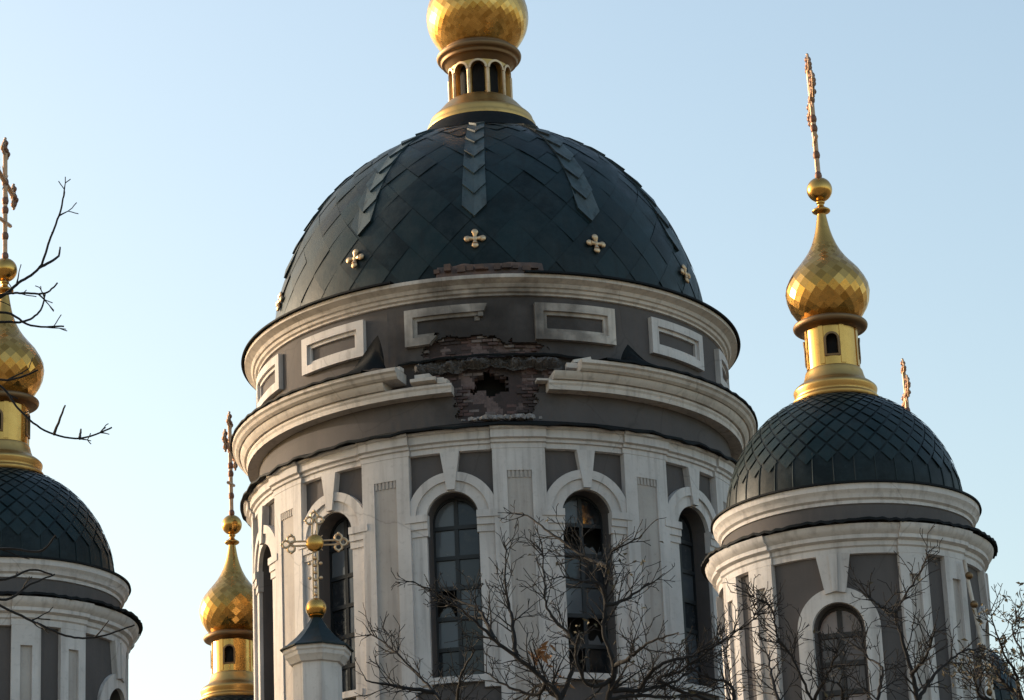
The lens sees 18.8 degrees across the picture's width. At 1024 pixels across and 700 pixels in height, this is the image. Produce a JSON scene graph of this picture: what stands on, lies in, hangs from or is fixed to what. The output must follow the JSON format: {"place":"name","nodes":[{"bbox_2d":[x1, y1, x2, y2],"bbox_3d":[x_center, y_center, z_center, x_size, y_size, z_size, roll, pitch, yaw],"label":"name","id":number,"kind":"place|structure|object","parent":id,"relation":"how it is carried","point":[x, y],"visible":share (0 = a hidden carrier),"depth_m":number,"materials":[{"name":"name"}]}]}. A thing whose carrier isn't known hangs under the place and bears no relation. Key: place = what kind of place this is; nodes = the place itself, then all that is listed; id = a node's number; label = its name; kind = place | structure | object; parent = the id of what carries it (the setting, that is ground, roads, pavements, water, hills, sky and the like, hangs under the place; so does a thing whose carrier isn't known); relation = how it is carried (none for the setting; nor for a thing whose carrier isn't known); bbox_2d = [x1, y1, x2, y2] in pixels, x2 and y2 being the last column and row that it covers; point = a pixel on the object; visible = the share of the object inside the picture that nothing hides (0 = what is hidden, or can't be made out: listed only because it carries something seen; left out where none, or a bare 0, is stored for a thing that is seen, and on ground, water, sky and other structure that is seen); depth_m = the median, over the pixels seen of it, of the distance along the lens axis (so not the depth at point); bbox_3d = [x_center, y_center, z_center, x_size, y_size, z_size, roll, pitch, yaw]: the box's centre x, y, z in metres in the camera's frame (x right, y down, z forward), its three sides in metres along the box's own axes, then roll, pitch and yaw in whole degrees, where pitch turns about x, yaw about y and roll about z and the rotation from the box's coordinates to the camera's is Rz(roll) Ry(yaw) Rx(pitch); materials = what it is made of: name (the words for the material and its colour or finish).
{"place":"outdoors","nodes":[
{"label":"outdoors","id":0,"kind":"place"},
{"bbox_2d":[0,0,1023,699],"label":"sky","id":1,"kind":"structure","parent":0,"point":[197,142],"materials":[{"name":"blue"}]},
{"label":"ground","id":2,"kind":"structure","parent":0,"visible":0},
{"bbox_2d":[0,177,134,638],"bbox_3d":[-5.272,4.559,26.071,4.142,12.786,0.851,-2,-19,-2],"label":"bare tree","id":3,"kind":"object","parent":2,"relation":"on","point":[2,295],"visible":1,"depth_m":27.50,"materials":[{"name":"brown plant"}]},
{"bbox_2d":[336,515,598,699],"bbox_3d":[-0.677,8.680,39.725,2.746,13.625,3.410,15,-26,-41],"label":"bare tree","id":4,"kind":"object","parent":2,"relation":"on","point":[551,690],"visible":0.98,"depth_m":41.20,"materials":[{"name":"brown plant"}]},
{"bbox_2d":[498,501,751,699],"bbox_3d":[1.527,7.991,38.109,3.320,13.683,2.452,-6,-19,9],"label":"bare tree","id":5,"kind":"object","parent":2,"relation":"on","point":[611,683],"visible":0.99,"depth_m":39.49,"materials":[{"name":"brown plant"}]},
{"bbox_2d":[622,522,1006,699],"bbox_3d":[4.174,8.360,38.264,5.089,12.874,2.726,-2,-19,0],"label":"bare tree","id":6,"kind":"object","parent":2,"relation":"on","point":[889,611],"visible":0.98,"depth_m":39.69,"materials":[{"name":"brown plant"}]},
{"bbox_2d":[936,582,1023,699],"bbox_3d":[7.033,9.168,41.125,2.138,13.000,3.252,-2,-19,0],"label":"bare tree","id":7,"kind":"object","parent":2,"relation":"on","point":[996,671],"visible":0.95,"depth_m":42.37,"materials":[{"name":"brown plant"}]},
{"bbox_3d":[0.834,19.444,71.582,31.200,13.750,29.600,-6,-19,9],"label":"church body","id":8,"kind":"object","parent":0,"visible":0},
{"bbox_2d":[0,137,142,699],"bbox_3d":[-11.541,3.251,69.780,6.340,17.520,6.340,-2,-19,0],"label":"domed tower","id":9,"kind":"structure","parent":8,"relation":"on","point":[84,590],"depth_m":67.33,"materials":[{"name":"beige paint"}]},
{"bbox_2d":[199,411,253,699],"bbox_3d":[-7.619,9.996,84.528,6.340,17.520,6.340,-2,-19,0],"label":"domed tower","id":10,"kind":"structure","parent":8,"relation":"on","point":[226,611],"depth_m":84.70,"materials":[{"name":"gold metal"}]},
{"bbox_2d":[280,510,353,699],"bbox_3d":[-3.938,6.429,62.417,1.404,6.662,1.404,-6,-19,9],"label":"corner pinnacle","id":11,"kind":"object","parent":8,"relation":"on","point":[316,654],"visible":1,"depth_m":62.12,"materials":[{"name":"white paint"}]},
{"bbox_2d":[230,0,757,699],"bbox_3d":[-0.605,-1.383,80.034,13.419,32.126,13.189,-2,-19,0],"label":"domed tower","id":12,"kind":"structure","parent":8,"relation":"on","point":[490,302],"depth_m":73.62,"materials":[{"name":"beige paint"}]},
{"bbox_2d":[329,517,355,691],"bbox_3d":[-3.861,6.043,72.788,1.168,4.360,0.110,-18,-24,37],"label":"window","id":13,"kind":"structure","parent":12,"relation":"in","point":[340,563],"depth_m":72.98,"materials":[{"name":"glass"}]},
{"bbox_2d":[433,498,483,676],"bbox_3d":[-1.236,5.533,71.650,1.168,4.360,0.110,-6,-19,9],"label":"window","id":14,"kind":"structure","parent":12,"relation":"in","point":[455,534],"depth_m":71.77,"materials":[{"name":"glass"}]},
{"bbox_2d":[563,496,609,672],"bbox_3d":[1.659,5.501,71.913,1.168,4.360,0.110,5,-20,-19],"label":"window","id":15,"kind":"structure","parent":12,"relation":"in","point":[597,654],"depth_m":71.92,"materials":[{"name":"glass"}]},
{"bbox_2d":[678,513,701,684],"bbox_3d":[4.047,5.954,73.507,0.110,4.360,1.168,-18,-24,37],"label":"window","id":16,"kind":"structure","parent":12,"relation":"in","point":[690,616],"depth_m":73.81,"materials":[{"name":"glass"}]},
{"bbox_2d":[701,53,997,699],"bbox_3d":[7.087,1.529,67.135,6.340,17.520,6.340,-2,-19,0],"label":"domed tower","id":17,"kind":"structure","parent":8,"relation":"on","point":[841,464],"depth_m":64.11,"materials":[{"name":"beige paint"}]},
{"bbox_2d":[818,607,868,699],"bbox_3d":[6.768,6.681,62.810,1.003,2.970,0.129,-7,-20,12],"label":"window","id":18,"kind":"structure","parent":17,"relation":"in","point":[833,617],"depth_m":62.98,"materials":[{"name":"black glass"}]},
{"bbox_2d":[900,358,1023,699],"bbox_3d":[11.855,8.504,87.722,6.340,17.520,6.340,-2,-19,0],"label":"domed tower","id":19,"kind":"structure","parent":8,"relation":"on","point":[1001,695],"depth_m":86.30,"materials":[{"name":"beige paint"}]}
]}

